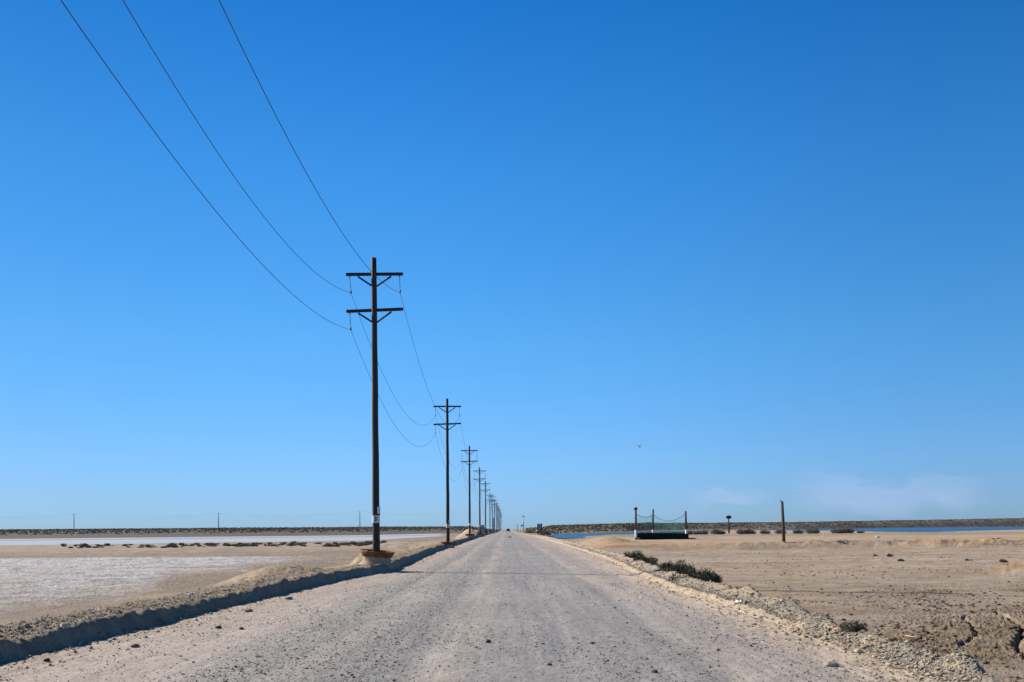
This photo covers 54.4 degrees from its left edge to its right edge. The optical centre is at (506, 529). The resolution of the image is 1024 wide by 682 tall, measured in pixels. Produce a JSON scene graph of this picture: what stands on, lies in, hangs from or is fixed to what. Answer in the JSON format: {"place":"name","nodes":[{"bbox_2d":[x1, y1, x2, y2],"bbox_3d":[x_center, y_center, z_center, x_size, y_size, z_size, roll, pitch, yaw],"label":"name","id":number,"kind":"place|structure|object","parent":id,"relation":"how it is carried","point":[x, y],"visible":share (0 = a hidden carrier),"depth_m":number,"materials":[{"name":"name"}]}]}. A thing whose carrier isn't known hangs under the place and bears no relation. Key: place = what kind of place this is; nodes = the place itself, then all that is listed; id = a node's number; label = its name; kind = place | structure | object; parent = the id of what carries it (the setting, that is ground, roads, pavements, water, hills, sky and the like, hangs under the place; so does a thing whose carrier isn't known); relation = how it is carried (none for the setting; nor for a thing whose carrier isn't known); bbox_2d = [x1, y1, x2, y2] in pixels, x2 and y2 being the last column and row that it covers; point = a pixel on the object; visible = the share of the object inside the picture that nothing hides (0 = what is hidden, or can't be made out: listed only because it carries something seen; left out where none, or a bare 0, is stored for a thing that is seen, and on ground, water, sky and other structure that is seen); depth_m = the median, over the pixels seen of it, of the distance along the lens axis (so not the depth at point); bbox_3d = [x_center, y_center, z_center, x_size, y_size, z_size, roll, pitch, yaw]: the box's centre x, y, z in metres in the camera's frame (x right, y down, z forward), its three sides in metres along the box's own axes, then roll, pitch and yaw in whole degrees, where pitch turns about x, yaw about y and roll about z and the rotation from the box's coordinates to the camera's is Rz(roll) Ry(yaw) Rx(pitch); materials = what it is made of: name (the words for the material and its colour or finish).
{"place":"outdoors","nodes":[
{"label":"outdoors","id":0,"kind":"place"},
{"bbox_2d":[0,529,938,681],"bbox_3d":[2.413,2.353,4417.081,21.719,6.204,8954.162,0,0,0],"label":"road","id":1,"kind":"structure","parent":0,"point":[557,607],"depth_m":16.41,"materials":[{"name":"grey gravel"}]},
{"bbox_2d":[130,644,139,647],"bbox_3d":[-5.713,1.785,15.312,0.143,0.062,0.120,0,0,12],"label":"stone","id":2,"kind":"object","parent":1,"relation":"on","point":[134,645],"visible":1,"depth_m":15.27,"materials":[{"name":"grey stone"}]},
{"bbox_2d":[0,548,946,681],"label":"spilled clods","id":3,"kind":"object","parent":1,"relation":"on","point":[798,633],"visible":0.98,"depth_m":16.30,"materials":[{"name":"soil"}]},
{"bbox_2d":[488,494,493,533],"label":"utility pole","id":4,"kind":"object","parent":1,"relation":"on","point":[492,516],"visible":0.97,"depth_m":334.87,"materials":[{"name":"wood"}]},
{"bbox_2d":[492,499,497,532],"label":"utility pole","id":5,"kind":"object","parent":1,"relation":"on","point":[494,500],"visible":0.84,"depth_m":387.87,"materials":[{"name":"wood"}]},
{"bbox_2d":[823,661,838,666],"bbox_3d":[4.104,1.708,12.577,0.188,0.104,0.124,0,0,24],"label":"stone","id":6,"kind":"object","parent":1,"relation":"on","point":[830,664],"visible":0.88,"depth_m":12.53,"materials":[{"name":"white stone"}]},
{"bbox_2d":[478,525,484,532],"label":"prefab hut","id":7,"kind":"object","parent":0,"point":[482,528],"visible":0.57,"depth_m":379.10,"materials":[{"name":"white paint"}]},
{"bbox_2d":[0,524,1023,680],"bbox_3d":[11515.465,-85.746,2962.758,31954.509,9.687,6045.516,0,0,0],"label":"ground","id":8,"kind":"structure","parent":0,"point":[863,548],"depth_m":52.31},
{"bbox_2d":[0,534,443,607],"bbox_3d":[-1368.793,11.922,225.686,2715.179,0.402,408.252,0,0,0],"label":"salt flat","id":9,"kind":"structure","parent":8,"relation":"on","point":[40,581],"depth_m":51.49,"materials":[{"name":"white"}]},
{"bbox_2d":[0,540,452,641],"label":"clods","id":10,"kind":"object","parent":8,"relation":"on","point":[26,625],"visible":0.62,"depth_m":20.36,"materials":[{"name":"soil"}]},
{"bbox_2d":[0,518,1023,534],"bbox_3d":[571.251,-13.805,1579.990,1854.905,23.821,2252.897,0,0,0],"label":"scrub","id":11,"kind":"object","parent":8,"relation":"on","point":[358,528],"visible":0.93,"depth_m":609.98,"materials":[{"name":"plant"}]},
{"bbox_2d":[0,529,1023,681],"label":"earth berm","id":12,"kind":"structure","parent":8,"relation":"on","point":[84,630],"depth_m":20.68,"materials":[{"name":"brown soil"}]},
{"bbox_2d":[60,622,69,628],"bbox_3d":[-7.010,1.535,15.806,0.153,0.128,0.199,0,0,-11],"label":"stone","id":13,"kind":"object","parent":12,"relation":"on","point":[65,625],"visible":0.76,"depth_m":15.75,"materials":[{"name":"grey stone"}]},
{"bbox_2d":[357,549,394,568],"bbox_3d":[-5.528,1.246,42.498,1.600,0.701,1.608,5,2,0],"label":"steel footing ring","id":14,"kind":"object","parent":12,"relation":"on","point":[374,558],"visible":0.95,"depth_m":41.98,"materials":[{"name":"metal"}]},
{"bbox_2d":[346,257,402,551],"bbox_3d":[-5.600,-5.072,42.541,2.443,13.131,0.443,0,0,0],"label":"utility pole","id":15,"kind":"object","parent":14,"relation":"on","point":[374,285],"visible":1,"depth_m":42.40,"materials":[{"name":"brown wood"}]},
{"bbox_2d":[433,398,460,541],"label":"utility pole","id":16,"kind":"object","parent":12,"relation":"on","point":[447,429],"visible":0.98,"depth_m":91.89,"materials":[{"name":"wood"}]},
{"bbox_2d":[61,0,495,515],"bbox_3d":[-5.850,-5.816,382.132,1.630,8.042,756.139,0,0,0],"label":"overhead wire","id":17,"kind":"object","parent":16,"relation":"attached to","point":[212,206],"visible":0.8,"depth_m":21.09,"materials":[{"name":"black metal"}]},
{"bbox_2d":[123,0,495,511],"bbox_3d":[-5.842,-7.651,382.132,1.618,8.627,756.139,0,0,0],"label":"overhead wire","id":18,"kind":"object","parent":16,"relation":"attached to","point":[254,204],"visible":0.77,"depth_m":24.70,"materials":[{"name":"black metal"}]},
{"bbox_2d":[440,541,455,547],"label":"steel footing ring","id":19,"kind":"object","parent":12,"relation":"on","point":[449,544],"visible":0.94,"depth_m":91.44,"materials":[{"name":"metal"}]},
{"bbox_2d":[465,534,474,538],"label":"steel footing ring","id":20,"kind":"object","parent":12,"relation":"on","point":[470,536],"visible":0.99,"depth_m":143.44,"materials":[{"name":"metal"}]},
{"bbox_2d":[461,446,477,533],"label":"utility pole","id":21,"kind":"object","parent":20,"relation":"on","point":[469,450],"visible":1,"depth_m":143.88,"materials":[{"name":"wood"}]},
{"bbox_2d":[629,550,641,557],"bbox_3d":[6.854,1.357,52.440,0.758,0.676,0.889,0,0,13],"label":"saltbush","id":22,"kind":"object","parent":12,"relation":"on","point":[633,555],"visible":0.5,"depth_m":52.22,"materials":[{"name":"green plant"}]},
{"bbox_2d":[633,553,657,561],"bbox_3d":[6.664,1.435,48.604,1.318,0.544,1.539,0,0,-10],"label":"saltbush","id":23,"kind":"object","parent":12,"relation":"on","point":[641,557],"visible":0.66,"depth_m":48.26,"materials":[{"name":"green plant"}]},
{"bbox_2d":[645,559,658,564],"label":"saltbush","id":24,"kind":"object","parent":12,"relation":"on","point":[652,562],"visible":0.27,"depth_m":44.06,"materials":[{"name":"green plant"}]},
{"bbox_2d":[658,560,683,571],"bbox_3d":[6.150,1.465,37.318,1.318,0.648,1.539,0,0,-16],"label":"saltbush","id":25,"kind":"object","parent":12,"relation":"on","point":[663,567],"visible":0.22,"depth_m":37.04,"materials":[{"name":"green plant"}]},
{"bbox_2d":[664,559,692,573],"bbox_3d":[6.201,1.403,35.749,0.926,0.725,0.937,0,0,-37],"label":"saltbush","id":26,"kind":"object","parent":12,"relation":"on","point":[677,567],"visible":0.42,"depth_m":35.62,"materials":[{"name":"green plant"}]},
{"bbox_2d":[680,565,696,575],"bbox_3d":[6.025,1.447,33.011,0.741,0.671,0.631,0,0,-24],"label":"saltbush","id":27,"kind":"object","parent":12,"relation":"on","point":[686,569],"visible":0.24,"depth_m":32.98,"materials":[{"name":"green plant"}]},
{"bbox_2d":[668,568,722,582],"bbox_3d":[6.006,1.542,31.479,1.620,0.682,1.387,0,0,-20],"label":"saltbush","id":28,"kind":"object","parent":12,"relation":"on","point":[686,576],"visible":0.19,"depth_m":31.46,"materials":[{"name":"green plant"}]},
{"bbox_2d":[695,567,722,582],"bbox_3d":[6.085,1.421,29.978,0.829,0.648,0.838,0,0,24],"label":"saltbush","id":29,"kind":"object","parent":12,"relation":"on","point":[713,576],"visible":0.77,"depth_m":29.80,"materials":[{"name":"green plant"}]},
{"bbox_2d":[564,542,994,681],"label":"clods","id":30,"kind":"object","parent":12,"relation":"on","point":[901,656],"visible":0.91,"depth_m":14.41,"materials":[{"name":"soil"}]},
{"bbox_2d":[629,560,977,680],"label":"coarse clods","id":31,"kind":"object","parent":12,"relation":"on","point":[921,668],"visible":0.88,"depth_m":13.83,"materials":[{"name":"soil"}]},
{"bbox_2d":[840,619,867,632],"bbox_3d":[5.432,1.542,15.563,0.445,0.312,0.379,0,0,18],"label":"saltbush","id":32,"kind":"object","parent":12,"relation":"on","point":[857,628],"visible":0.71,"depth_m":15.51,"materials":[{"name":"green plant"}]},
{"bbox_2d":[887,637,904,641],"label":"saltbush","id":33,"kind":"object","parent":12,"relation":"on","point":[895,639],"visible":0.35,"depth_m":14.13,"materials":[{"name":"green plant"}]},
{"bbox_2d":[537,524,541,533],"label":"notice board","id":34,"kind":"object","parent":8,"relation":"on","point":[539,526],"visible":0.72,"depth_m":289.88,"materials":[{"name":"grey wood"}]},
{"bbox_2d":[633,507,639,539],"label":"net post","id":35,"kind":"object","parent":8,"relation":"on","point":[635,509],"visible":0.84,"depth_m":147.85,"materials":[{"name":"brown wood"}]},
{"bbox_2d":[637,514,688,539],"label":"net cage","id":36,"kind":"object","parent":35,"relation":"attached to","point":[661,535],"visible":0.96,"depth_m":148.89,"materials":[{"name":"black fabric"}]},
{"bbox_2d":[652,509,653,532],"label":"net post","id":37,"kind":"object","parent":8,"relation":"on","point":[652,520],"visible":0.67,"depth_m":169.86,"materials":[{"name":"brown wood"}]},
{"bbox_2d":[685,511,687,533],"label":"net post","id":38,"kind":"object","parent":8,"relation":"on","point":[686,531],"visible":0.83,"depth_m":149.86,"materials":[{"name":"brown wood"}]},
{"bbox_2d":[710,529,721,533],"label":"shrub","id":39,"kind":"object","parent":8,"relation":"on","point":[716,531],"visible":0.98,"depth_m":254.02,"materials":[{"name":"green plant"}]},
{"bbox_2d":[726,515,731,532],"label":"nest pole","id":40,"kind":"object","parent":8,"relation":"on","point":[728,517],"visible":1,"depth_m":299.84,"materials":[{"name":"brown wood"}]},
{"bbox_2d":[739,528,752,533],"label":"shrub","id":41,"kind":"object","parent":8,"relation":"on","point":[747,531],"visible":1,"depth_m":254.33,"materials":[{"name":"green plant"}]},
{"bbox_2d":[759,530,769,533],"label":"shrub","id":42,"kind":"object","parent":8,"relation":"on","point":[764,532],"visible":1,"depth_m":254.37,"materials":[{"name":"green plant"}]},
{"bbox_2d":[774,529,786,533],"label":"shrub","id":43,"kind":"object","parent":8,"relation":"on","point":[777,531],"visible":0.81,"depth_m":255.00,"materials":[{"name":"green plant"}]},
{"bbox_2d":[780,500,785,541],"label":"wooden post","id":44,"kind":"object","parent":8,"relation":"on","point":[783,521],"visible":0.9,"depth_m":104.86,"materials":[{"name":"brown wood"}]},
{"bbox_2d":[792,529,803,533],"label":"shrub","id":45,"kind":"object","parent":8,"relation":"on","point":[797,531],"visible":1,"depth_m":254.55,"materials":[{"name":"green plant"}]},
{"bbox_2d":[804,527,819,533],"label":"shrub","id":46,"kind":"object","parent":8,"relation":"on","point":[813,531],"visible":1,"depth_m":254.15,"materials":[{"name":"green plant"}]},
{"bbox_2d":[644,550,1023,681],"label":"mud clods","id":47,"kind":"object","parent":8,"relation":"on","point":[936,631],"visible":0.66,"depth_m":27.64,"materials":[{"name":"soil"}]},
{"bbox_2d":[831,528,842,532],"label":"shrub","id":48,"kind":"object","parent":8,"relation":"on","point":[833,530],"visible":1,"depth_m":254.63,"materials":[{"name":"green plant"}]},
{"bbox_2d":[842,527,854,532],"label":"shrub","id":49,"kind":"object","parent":8,"relation":"on","point":[848,530],"visible":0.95,"depth_m":254.04,"materials":[{"name":"green plant"}]},
{"bbox_2d":[905,635,921,638],"bbox_3d":[8.113,2.135,19.849,0.049,0.055,0.629,0,0,-5],"label":"discarded stick","id":50,"kind":"object","parent":8,"relation":"on","point":[917,637],"visible":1,"depth_m":19.77,"materials":[{"name":"beige wood"}]},
{"bbox_2d":[0,519,1023,536],"bbox_3d":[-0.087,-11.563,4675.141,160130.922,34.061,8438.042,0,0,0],"label":"hills","id":51,"kind":"structure","parent":0,"point":[893,523],"depth_m":589.62,"materials":[{"name":"grey"}]},
{"bbox_2d":[0,0,1023,528],"label":"sky","id":52,"kind":"structure","parent":0,"point":[772,251],"materials":[{"name":"blue"}]},
{"bbox_2d":[550,527,1023,537],"bbox_3d":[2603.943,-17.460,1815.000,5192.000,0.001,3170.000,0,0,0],"label":"water","id":53,"kind":"structure","parent":0,"point":[931,529],"depth_m":557.65,"materials":[{"name":"blue liquid"}]},
{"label":"steel footing ring","id":54,"kind":"object","parent":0,"visible":0},
{"bbox_2d":[473,467,485,532],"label":"utility pole","id":55,"kind":"object","parent":54,"relation":"in","point":[479,481],"visible":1,"depth_m":196.88,"materials":[{"name":"wood"}]},
{"bbox_2d":[219,0,501,520],"bbox_3d":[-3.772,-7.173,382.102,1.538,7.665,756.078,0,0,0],"label":"overhead wire","id":56,"kind":"object","parent":55,"relation":"attached to","point":[322,200],"visible":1,"depth_m":22.66,"materials":[{"name":"black metal"}]},
{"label":"steel footing ring","id":57,"kind":"object","parent":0,"visible":0},
{"bbox_2d":[481,481,489,531],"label":"utility pole","id":58,"kind":"object","parent":57,"relation":"in","point":[485,483],"visible":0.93,"depth_m":249.87,"materials":[{"name":"wood"}]}
]}

